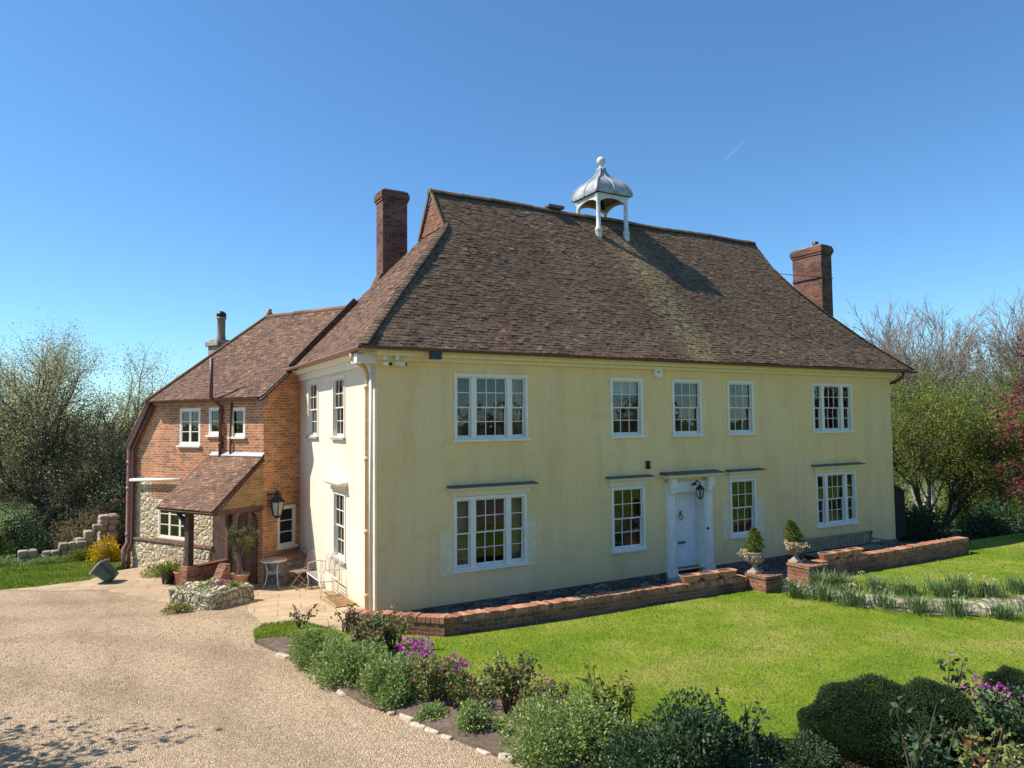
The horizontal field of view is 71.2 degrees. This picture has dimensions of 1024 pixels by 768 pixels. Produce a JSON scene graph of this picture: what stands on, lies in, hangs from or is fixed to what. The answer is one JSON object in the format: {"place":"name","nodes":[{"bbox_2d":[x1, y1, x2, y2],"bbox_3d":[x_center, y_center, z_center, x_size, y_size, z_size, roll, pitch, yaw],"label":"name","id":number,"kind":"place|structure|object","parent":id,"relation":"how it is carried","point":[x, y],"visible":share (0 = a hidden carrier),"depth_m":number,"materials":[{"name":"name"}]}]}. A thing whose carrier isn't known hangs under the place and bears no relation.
{"place":"outdoors","nodes":[
{"label":"outdoors","id":0,"kind":"place"},
{"bbox_2d":[0,559,120,589],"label":"side lawn","id":1,"kind":"structure","parent":0,"point":[117,569],"depth_m":20.20,"materials":[{"name":"plant"}]},
{"bbox_2d":[42,540,86,557],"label":"ruined wall","id":2,"kind":"structure","parent":1,"relation":"on","point":[63,548],"depth_m":23.25,"materials":[{"name":"stone"}]},
{"bbox_2d":[85,534,120,562],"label":"yellow shrub","id":3,"kind":"object","parent":1,"relation":"on","point":[114,550],"visible":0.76,"depth_m":22.62,"materials":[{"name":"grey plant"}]},
{"bbox_2d":[3,567,161,594],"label":"brick path","id":4,"kind":"structure","parent":0,"point":[126,581],"depth_m":19.35,"materials":[{"name":"stone"}]},
{"bbox_2d":[89,544,118,582],"bbox_3d":[-11.210,4.937,19.700,0.633,1.022,0.614,-1,-3,-2],"label":"garden cart","id":5,"kind":"object","parent":4,"relation":"on","point":[105,570],"visible":1,"depth_m":19.50,"materials":[{"name":"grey plastic"}]},
{"bbox_2d":[97,513,119,553],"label":"ruined wall","id":6,"kind":"structure","parent":0,"point":[108,522],"depth_m":24.66,"materials":[{"name":"stone"}]},
{"bbox_2d":[127,580,364,630],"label":"patio","id":7,"kind":"structure","parent":0,"point":[269,603],"depth_m":16.03,"materials":[{"name":"stone"}]},
{"bbox_2d":[152,559,183,584],"bbox_3d":[-9.372,5.086,19.479,0.876,0.669,0.866,-2,-3,22],"label":"black pot","id":8,"kind":"object","parent":7,"relation":"on","point":[167,573],"visible":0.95,"depth_m":19.35,"materials":[{"name":"plastic"}]},
{"bbox_2d":[168,577,254,610],"bbox_3d":[-6.813,4.781,16.250,1.451,0.670,1.251,-2,-3,28],"label":"stone trough","id":9,"kind":"object","parent":7,"relation":"on","point":[213,593],"visible":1,"depth_m":15.91,"materials":[{"name":"grey stone"}]},
{"bbox_2d":[230,571,249,582],"bbox_3d":[-6.965,5.059,18.299,0.486,0.420,0.486,1,-4,-29],"label":"terracotta pot","id":10,"kind":"object","parent":7,"relation":"on","point":[242,577],"visible":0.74,"depth_m":18.17,"materials":[{"name":"ceramic"}]},
{"bbox_2d":[223,522,260,574],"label":"potted shrub","id":11,"kind":"object","parent":10,"relation":"in","point":[237,541],"visible":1,"depth_m":18.30,"materials":[{"name":"green plant"}]},
{"bbox_2d":[265,550,306,584],"bbox_3d":[-6.028,5.111,19.460,0.760,0.936,1.130,-2,-4,30],"label":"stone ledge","id":12,"kind":"object","parent":7,"relation":"on","point":[291,557],"visible":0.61,"depth_m":19.05,"materials":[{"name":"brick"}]},
{"bbox_2d":[305,552,340,599],"bbox_3d":[-4.409,4.442,16.712,0.532,0.974,1.300,1,-4,-29],"label":"wire bench","id":13,"kind":"object","parent":7,"relation":"on","point":[328,570],"visible":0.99,"depth_m":16.70,"materials":[{"name":"white metal"}]},
{"bbox_2d":[321,593,356,607],"bbox_3d":[-3.791,4.746,15.662,0.460,0.060,1.160,1,-4,-29],"label":"slatted duckboard","id":14,"kind":"object","parent":7,"relation":"on","point":[339,600],"visible":0.96,"depth_m":15.62,"materials":[{"name":"wood"}]},
{"bbox_2d":[0,590,536,767],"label":"gravel drive","id":15,"kind":"structure","parent":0,"point":[221,750],"depth_m":10.00,"materials":[{"name":"beige gravel"}]},
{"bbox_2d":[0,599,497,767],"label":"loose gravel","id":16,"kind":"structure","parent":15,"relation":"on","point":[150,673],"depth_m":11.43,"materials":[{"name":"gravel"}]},
{"bbox_2d":[253,618,337,640],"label":"grass","id":17,"kind":"structure","parent":0,"point":[274,628],"depth_m":13.48,"materials":[{"name":"plant"}]},
{"bbox_2d":[0,420,1023,573],"bbox_3d":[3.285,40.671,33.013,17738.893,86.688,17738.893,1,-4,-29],"label":"ground","id":18,"kind":"structure","parent":0,"point":[909,495],"depth_m":64.02,"materials":[{"name":"plant"}]},
{"bbox_2d":[0,499,59,559],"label":"bush","id":19,"kind":"object","parent":18,"relation":"on","point":[21,539],"visible":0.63,"depth_m":25.22,"materials":[{"name":"green plant"}]},
{"bbox_2d":[0,383,140,548],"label":"deciduous tree","id":20,"kind":"object","parent":18,"relation":"on","point":[55,487],"visible":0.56,"depth_m":29.15,"materials":[{"name":"green plant"}]},
{"bbox_2d":[38,499,128,550],"bbox_3d":[-15.864,5.436,27.126,2.746,2.146,3.042,-2,-3,26],"label":"bush","id":21,"kind":"object","parent":18,"relation":"on","point":[76,530],"visible":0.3,"depth_m":26.63,"materials":[{"name":"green plant"}]},
{"bbox_2d":[0,301,195,541],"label":"deciduous tree","id":22,"kind":"object","parent":18,"relation":"on","point":[36,409],"visible":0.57,"depth_m":29.74,"materials":[{"name":"green plant"}]},
{"bbox_2d":[121,298,357,585],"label":"brick annexe","id":23,"kind":"structure","parent":18,"relation":"on","point":[214,439],"depth_m":20.35,"materials":[{"name":"brick"}]},
{"bbox_2d":[154,499,184,542],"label":"window","id":24,"kind":"structure","parent":23,"relation":"in","point":[169,537],"depth_m":21.25,"materials":[{"name":"white paint"}]},
{"bbox_2d":[176,408,200,446],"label":"window","id":25,"kind":"structure","parent":23,"relation":"in","point":[181,444],"depth_m":20.96,"materials":[{"name":"white paint"}]},
{"bbox_2d":[276,504,298,550],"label":"window","id":26,"kind":"structure","parent":23,"relation":"in","point":[291,544],"depth_m":19.97,"materials":[{"name":"white paint"}]},
{"bbox_2d":[284,157,917,612],"bbox_3d":[3.220,-0.705,21.931,18.584,12.425,7.630,1,-4,-29],"label":"farmhouse","id":27,"kind":"object","parent":18,"relation":"on","point":[508,403],"visible":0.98,"depth_m":18.24,"materials":[{"name":"paint"}]},
{"bbox_2d":[305,380,318,438],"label":"window","id":28,"kind":"structure","parent":27,"relation":"in","point":[311,385],"depth_m":19.53,"materials":[{"name":"white paint"}]},
{"bbox_2d":[329,374,345,439],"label":"window","id":29,"kind":"structure","parent":27,"relation":"in","point":[336,393],"depth_m":17.41,"materials":[{"name":"white paint"}]},
{"bbox_2d":[332,490,345,565],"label":"window","id":30,"kind":"structure","parent":27,"relation":"in","point":[337,495],"depth_m":17.12,"materials":[{"name":"white paint"}]},
{"bbox_2d":[452,373,530,441],"bbox_3d":[-0.517,0.538,16.136,1.960,1.500,0.415,1,-4,-29],"label":"window","id":31,"kind":"structure","parent":27,"relation":"in","point":[515,407],"depth_m":16.18,"materials":[{"name":"white paint"}]},
{"bbox_2d":[452,493,530,573],"bbox_3d":[-0.523,3.277,15.958,1.930,1.610,0.395,1,-4,-29],"label":"window","id":32,"kind":"structure","parent":27,"relation":"in","point":[514,529],"depth_m":15.86,"materials":[{"name":"white paint"}]},
{"bbox_2d":[609,377,646,437],"bbox_3d":[2.844,0.599,17.932,1.120,1.500,0.235,1,-4,-29],"label":"window","id":33,"kind":"structure","parent":27,"relation":"in","point":[618,386],"depth_m":18.01,"materials":[{"name":"white paint"}]},
{"bbox_2d":[610,485,648,553],"bbox_3d":[2.828,3.344,17.852,1.150,1.610,0.395,1,-4,-29],"label":"window","id":34,"kind":"structure","parent":27,"relation":"in","point":[630,547],"depth_m":17.84,"materials":[{"name":"white paint"}]},
{"bbox_2d":[675,491,696,567],"bbox_3d":[4.516,3.889,18.902,0.980,2.100,0.115,1,-4,-29],"label":"door","id":35,"kind":"structure","parent":27,"relation":"in","point":[685,502],"depth_m":18.98,"materials":[{"name":"paint"}]},
{"bbox_2d":[671,379,704,436],"bbox_3d":[4.583,0.636,18.950,1.130,1.500,0.297,1,-4,-29],"label":"window","id":36,"kind":"structure","parent":27,"relation":"in","point":[696,429],"depth_m":19.08,"materials":[{"name":"white paint"}]},
{"bbox_2d":[727,381,756,434],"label":"window","id":37,"kind":"structure","parent":27,"relation":"in","point":[745,430],"depth_m":20.06,"materials":[{"name":"white paint"}]},
{"bbox_2d":[729,477,756,538],"bbox_3d":[6.310,3.414,19.820,1.110,1.610,0.395,1,-4,-29],"label":"window","id":38,"kind":"structure","parent":27,"relation":"in","point":[743,533],"depth_m":19.81,"materials":[{"name":"white paint"}]},
{"bbox_2d":[811,383,855,432],"bbox_3d":[9.743,0.736,21.820,1.940,1.500,0.215,1,-4,-29],"label":"window","id":39,"kind":"structure","parent":27,"relation":"in","point":[839,397],"depth_m":21.90,"materials":[{"name":"white paint"}]},
{"bbox_2d":[815,471,859,528],"bbox_3d":[9.790,3.480,21.730,1.970,1.610,0.297,1,-4,-29],"label":"window","id":40,"kind":"structure","parent":27,"relation":"in","point":[844,497],"depth_m":21.82,"materials":[{"name":"white paint"}]},
{"bbox_2d":[896,498,954,541],"bbox_3d":[14.321,4.731,25.281,2.819,1.534,2.074,1,-4,-29],"label":"bush","id":41,"kind":"object","parent":18,"relation":"on","point":[918,528],"visible":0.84,"depth_m":24.80,"materials":[{"name":"green plant"}]},
{"bbox_2d":[839,291,1015,512],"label":"bare tree","id":42,"kind":"object","parent":18,"relation":"on","point":[889,340],"visible":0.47,"depth_m":44.03,"materials":[{"name":"brown plant"}]},
{"bbox_2d":[878,319,983,475],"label":"bare tree","id":43,"kind":"object","parent":18,"relation":"on","point":[937,362],"visible":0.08,"depth_m":42.63,"materials":[{"name":"brown plant"}]},
{"bbox_2d":[883,314,1009,507],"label":"bare tree","id":44,"kind":"object","parent":18,"relation":"on","point":[914,498],"visible":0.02,"depth_m":50.71,"materials":[{"name":"brown plant"}]},
{"bbox_2d":[890,356,1023,526],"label":"hazel tree","id":45,"kind":"object","parent":18,"relation":"on","point":[968,460],"visible":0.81,"depth_m":28.66,"materials":[{"name":"green plant"}]},
{"bbox_2d":[931,284,1023,515],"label":"bare tree","id":46,"kind":"object","parent":18,"relation":"on","point":[1019,332],"visible":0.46,"depth_m":43.24,"materials":[{"name":"brown plant"}]},
{"bbox_2d":[932,478,1023,522],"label":"bush","id":47,"kind":"object","parent":18,"relation":"on","point":[964,512],"visible":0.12,"depth_m":30.48,"materials":[{"name":"green plant"}]},
{"bbox_2d":[952,497,1023,541],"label":"bush","id":48,"kind":"object","parent":18,"relation":"on","point":[994,521],"visible":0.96,"depth_m":24.74,"materials":[{"name":"green plant"}]},
{"bbox_2d":[0,0,1023,428],"label":"sky","id":49,"kind":"structure","parent":0,"point":[167,166],"materials":[{"name":"blue"}]},
{"bbox_2d":[256,637,1020,767],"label":"flower bed","id":50,"kind":"object","parent":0,"point":[486,739],"visible":0.18,"depth_m":9.19,"materials":[{"name":"soil"}]},
{"bbox_2d":[286,624,342,668],"bbox_3d":[-3.229,4.260,11.723,0.949,0.548,1.181,0,-3,-14],"label":"catmint mound","id":51,"kind":"object","parent":50,"relation":"on","point":[309,642],"visible":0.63,"depth_m":11.57,"materials":[{"name":"green plant"}]},
{"bbox_2d":[301,636,390,688],"bbox_3d":[-2.474,4.162,10.857,1.293,0.634,1.355,1,-4,-29],"label":"catmint mound","id":52,"kind":"object","parent":50,"relation":"on","point":[348,661],"visible":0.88,"depth_m":10.66,"materials":[{"name":"green plant"}]},
{"bbox_2d":[339,612,385,649],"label":"rose bush","id":53,"kind":"object","parent":50,"relation":"on","point":[359,631],"visible":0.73,"depth_m":11.61,"materials":[{"name":"green plant"}]},
{"bbox_2d":[354,647,437,710],"bbox_3d":[-1.623,4.100,10.176,1.213,0.660,1.249,1,-4,-29],"label":"catmint mound","id":54,"kind":"object","parent":50,"relation":"on","point":[385,678],"visible":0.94,"depth_m":9.92,"materials":[{"name":"green plant"}]},
{"bbox_2d":[394,635,442,690],"bbox_3d":[-1.491,4.107,10.729,0.956,0.690,1.315,1,-4,-29],"label":"honesty plant","id":55,"kind":"object","parent":50,"relation":"on","point":[427,651],"visible":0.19,"depth_m":10.71,"materials":[{"name":"purple plant"}]},
{"bbox_2d":[413,700,449,721],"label":"border plant","id":56,"kind":"object","parent":50,"relation":"on","point":[431,710],"visible":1,"depth_m":9.29,"materials":[{"name":"green plant"}]},
{"bbox_2d":[409,657,456,702],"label":"rose bush","id":57,"kind":"object","parent":50,"relation":"on","point":[433,680],"visible":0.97,"depth_m":9.68,"materials":[{"name":"green plant"}]},
{"bbox_2d":[437,653,473,697],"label":"honesty plant","id":58,"kind":"object","parent":50,"relation":"on","point":[460,664],"visible":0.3,"depth_m":10.24,"materials":[{"name":"green plant"}]},
{"bbox_2d":[439,668,488,706],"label":"rose bush","id":59,"kind":"object","parent":50,"relation":"on","point":[456,689],"visible":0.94,"depth_m":9.55,"materials":[{"name":"green plant"}]},
{"bbox_2d":[453,698,495,733],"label":"border plant","id":60,"kind":"object","parent":50,"relation":"on","point":[464,715],"visible":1,"depth_m":8.97,"materials":[{"name":"green plant"}]},
{"bbox_2d":[477,647,549,713],"bbox_3d":[-0.015,3.951,9.442,0.927,0.807,0.717,1,-4,-29],"label":"rose bush","id":61,"kind":"object","parent":50,"relation":"on","point":[505,690],"visible":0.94,"depth_m":9.37,"materials":[{"name":"green plant"}]},
{"bbox_2d":[513,674,561,721],"bbox_3d":[0.245,4.026,9.052,0.627,0.613,0.712,-2,-4,30],"label":"rose bush","id":62,"kind":"object","parent":50,"relation":"on","point":[524,692],"visible":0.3,"depth_m":9.09,"materials":[{"name":"green plant"}]},
{"bbox_2d":[523,671,572,720],"bbox_3d":[0.446,4.004,9.104,0.701,0.656,0.748,1,-4,-29],"label":"rose bush","id":63,"kind":"object","parent":50,"relation":"on","point":[564,691],"visible":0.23,"depth_m":9.13,"materials":[{"name":"green plant"}]},
{"bbox_2d":[497,683,635,767],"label":"catmint mound","id":64,"kind":"object","parent":50,"relation":"on","point":[582,726],"visible":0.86,"depth_m":8.07,"materials":[{"name":"green plant"}]},
{"bbox_2d":[573,657,636,724],"bbox_3d":[1.082,3.832,8.597,0.759,0.930,0.637,-2,-3,23],"label":"rose bush","id":65,"kind":"object","parent":50,"relation":"on","point":[626,697],"visible":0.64,"depth_m":8.58,"materials":[{"name":"green plant"}]},
{"bbox_2d":[593,714,646,754],"bbox_3d":[1.273,4.021,8.132,0.732,0.528,0.636,0,-3,-8],"label":"catmint mound","id":66,"kind":"object","parent":50,"relation":"on","point":[621,724],"visible":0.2,"depth_m":8.08,"materials":[{"name":"green plant"}]},
{"bbox_2d":[590,686,765,767],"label":"shrub","id":67,"kind":"object","parent":50,"relation":"on","point":[699,741],"visible":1,"depth_m":7.55,"materials":[{"name":"green plant"}]},
{"bbox_2d":[699,686,769,755],"bbox_3d":[2.507,3.856,8.035,0.760,0.795,0.586,0,-3,-5],"label":"rose bush","id":68,"kind":"object","parent":50,"relation":"on","point":[746,719],"visible":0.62,"depth_m":8.00,"materials":[{"name":"green plant"}]},
{"bbox_2d":[744,729,788,763],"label":"border plant","id":69,"kind":"object","parent":50,"relation":"on","point":[771,748],"visible":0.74,"depth_m":8.03,"materials":[{"name":"green plant"}]},
{"bbox_2d":[777,729,840,767],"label":"border plant","id":70,"kind":"object","parent":50,"relation":"on","point":[800,752],"visible":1,"depth_m":7.80,"materials":[{"name":"green plant"}]},
{"bbox_2d":[888,696,963,767],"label":"rose bush","id":71,"kind":"object","parent":50,"relation":"on","point":[917,754],"visible":1,"depth_m":7.10,"materials":[{"name":"green plant"}]},
{"bbox_2d":[935,652,973,702],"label":"rose bush","id":72,"kind":"object","parent":50,"relation":"on","point":[956,679],"visible":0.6,"depth_m":8.54,"materials":[{"name":"green plant"}]},
{"bbox_2d":[949,722,1023,767],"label":"rose bush","id":73,"kind":"object","parent":50,"relation":"on","point":[978,754],"visible":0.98,"depth_m":7.31,"materials":[{"name":"green plant"}]},
{"bbox_2d":[959,671,1023,742],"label":"honesty plant","id":74,"kind":"object","parent":50,"relation":"on","point":[1007,693],"visible":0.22,"depth_m":8.74,"materials":[{"name":"purple plant"}]},
{"bbox_2d":[963,676,1023,758],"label":"rose bush","id":75,"kind":"object","parent":50,"relation":"on","point":[1001,713],"visible":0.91,"depth_m":7.99,"materials":[{"name":"green plant"}]},
{"bbox_2d":[285,533,1023,744],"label":"lawn","id":76,"kind":"structure","parent":0,"point":[883,640],"depth_m":12.03,"materials":[{"name":"plant"}]},
{"bbox_2d":[371,602,415,648],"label":"rose bush","id":77,"kind":"object","parent":76,"relation":"on","point":[390,635],"visible":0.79,"depth_m":11.88,"materials":[{"name":"green plant"}]},
{"bbox_2d":[745,570,783,593],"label":"brick pier","id":78,"kind":"structure","parent":76,"relation":"on","point":[764,581],"depth_m":15.63,"materials":[{"name":"brick"}]},
{"bbox_2d":[736,547,763,573],"bbox_3d":[5.382,3.919,15.979,0.556,0.568,0.684,-3,-4,43],"label":"stone urn","id":79,"kind":"object","parent":78,"relation":"on","point":[754,559],"visible":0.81,"depth_m":15.83,"materials":[{"name":"stone"}]},
{"bbox_2d":[743,527,765,552],"bbox_3d":[5.387,3.499,15.959,0.498,0.646,0.517,1,-4,-29],"label":"dwarf conifer","id":80,"kind":"object","parent":79,"relation":"in","point":[756,539],"visible":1,"depth_m":15.89,"materials":[{"name":"green plant"}]},
{"bbox_2d":[774,577,817,601],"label":"daffodil clump","id":81,"kind":"object","parent":76,"relation":"on","point":[794,591],"visible":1,"depth_m":15.07,"materials":[{"name":"green plant"}]},
{"bbox_2d":[786,559,828,585],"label":"brick pier","id":82,"kind":"structure","parent":76,"relation":"on","point":[795,570],"depth_m":16.37,"materials":[{"name":"brick"}]},
{"bbox_2d":[784,538,810,562],"bbox_3d":[6.635,3.862,16.651,0.575,0.568,0.588,-1,-3,15],"label":"stone urn","id":83,"kind":"object","parent":82,"relation":"on","point":[794,549],"visible":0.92,"depth_m":16.55,"materials":[{"name":"stone"}]},
{"bbox_2d":[783,519,805,541],"bbox_3d":[6.563,3.451,16.696,0.503,0.639,0.505,1,-4,-29],"label":"dwarf conifer","id":84,"kind":"object","parent":83,"relation":"in","point":[791,533],"visible":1,"depth_m":16.62,"materials":[{"name":"green plant"}]},
{"bbox_2d":[801,579,842,605],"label":"daffodil clump","id":85,"kind":"object","parent":76,"relation":"on","point":[821,593],"visible":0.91,"depth_m":14.87,"materials":[{"name":"green plant"}]},
{"bbox_2d":[823,582,870,609],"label":"daffodil clump","id":86,"kind":"object","parent":76,"relation":"on","point":[851,597],"visible":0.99,"depth_m":14.42,"materials":[{"name":"green plant"}]},
{"bbox_2d":[827,569,867,590],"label":"daffodil clump","id":87,"kind":"object","parent":76,"relation":"on","point":[841,580],"visible":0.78,"depth_m":15.71,"materials":[{"name":"green plant"}]},
{"bbox_2d":[848,571,899,594],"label":"daffodil clump","id":88,"kind":"object","parent":76,"relation":"on","point":[874,584],"visible":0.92,"depth_m":15.45,"materials":[{"name":"green plant"}]},
{"bbox_2d":[796,673,957,767],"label":"yew dome","id":89,"kind":"structure","parent":76,"relation":"on","point":[853,720],"depth_m":7.99,"materials":[{"name":"green plant"}]},
{"bbox_2d":[856,586,911,613],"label":"daffodil clump","id":90,"kind":"object","parent":76,"relation":"on","point":[883,600],"visible":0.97,"depth_m":14.22,"materials":[{"name":"green plant"}]},
{"bbox_2d":[884,575,927,597],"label":"daffodil clump","id":91,"kind":"object","parent":76,"relation":"on","point":[908,588],"visible":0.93,"depth_m":15.27,"materials":[{"name":"green plant"}]},
{"bbox_2d":[895,591,941,617],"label":"daffodil clump","id":92,"kind":"object","parent":76,"relation":"on","point":[915,604],"visible":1,"depth_m":13.86,"materials":[{"name":"green plant"}]},
{"bbox_2d":[918,575,961,599],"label":"daffodil clump","id":93,"kind":"object","parent":76,"relation":"on","point":[939,589],"visible":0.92,"depth_m":15.11,"materials":[{"name":"green plant"}]},
{"bbox_2d":[883,676,998,767],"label":"yew dome","id":94,"kind":"structure","parent":76,"relation":"on","point":[962,712],"depth_m":8.23,"materials":[{"name":"green plant"}]},
{"bbox_2d":[926,591,979,619],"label":"daffodil clump","id":95,"kind":"object","parent":76,"relation":"on","point":[953,608],"visible":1,"depth_m":13.70,"materials":[{"name":"green plant"}]},
{"bbox_2d":[923,567,985,599],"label":"daffodil clump","id":96,"kind":"object","parent":76,"relation":"on","point":[962,581],"visible":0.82,"depth_m":15.07,"materials":[{"name":"green plant"}]},
{"bbox_2d":[966,574,1009,598],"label":"daffodil clump","id":97,"kind":"object","parent":76,"relation":"on","point":[990,590],"visible":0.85,"depth_m":15.07,"materials":[{"name":"green plant"}]},
{"bbox_2d":[976,334,1023,512],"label":"red maple","id":98,"kind":"object","parent":76,"relation":"on","point":[1009,429],"visible":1,"depth_m":22.33,"materials":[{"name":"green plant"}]},
{"bbox_2d":[978,664,1023,702],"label":"yew dome","id":99,"kind":"structure","parent":76,"relation":"on","point":[1002,674],"depth_m":9.38,"materials":[{"name":"green plant"}]},
{"bbox_2d":[980,595,1023,621],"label":"daffodil clump","id":100,"kind":"object","parent":76,"relation":"on","point":[1004,613],"visible":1,"depth_m":13.48,"materials":[{"name":"green plant"}]},
{"bbox_2d":[999,573,1023,595],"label":"daffodil clump","id":101,"kind":"object","parent":76,"relation":"on","point":[1015,586],"visible":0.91,"depth_m":15.33,"materials":[{"name":"green plant"}]},
{"bbox_2d":[424,522,1023,613],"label":"terrace path","id":102,"kind":"structure","parent":0,"point":[783,571],"depth_m":19.13,"materials":[{"name":"stone"}]},
{"bbox_2d":[345,574,747,636],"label":"garden wall","id":103,"kind":"structure","parent":102,"relation":"on","point":[498,618],"depth_m":13.74,"materials":[{"name":"brick"}]},
{"bbox_2d":[801,531,887,559],"bbox_3d":[9.839,4.874,21.056,3.224,0.774,0.570,1,-4,-29],"label":"garden bench","id":104,"kind":"object","parent":102,"relation":"on","point":[870,546],"visible":0.86,"depth_m":21.30,"materials":[{"name":"wood"}]},
{"bbox_2d":[811,536,968,577],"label":"garden wall","id":105,"kind":"structure","parent":102,"relation":"on","point":[917,553],"depth_m":18.45,"materials":[{"name":"brick"}]},
{"bbox_2d":[894,483,905,536],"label":"side gate","id":106,"kind":"structure","parent":102,"relation":"on","point":[900,518],"depth_m":24.08,"materials":[{"name":"wood"}]},
{"bbox_2d":[787,585,1023,614],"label":"garden path","id":107,"kind":"structure","parent":0,"point":[975,609],"depth_m":14.48,"materials":[{"name":"stone"}]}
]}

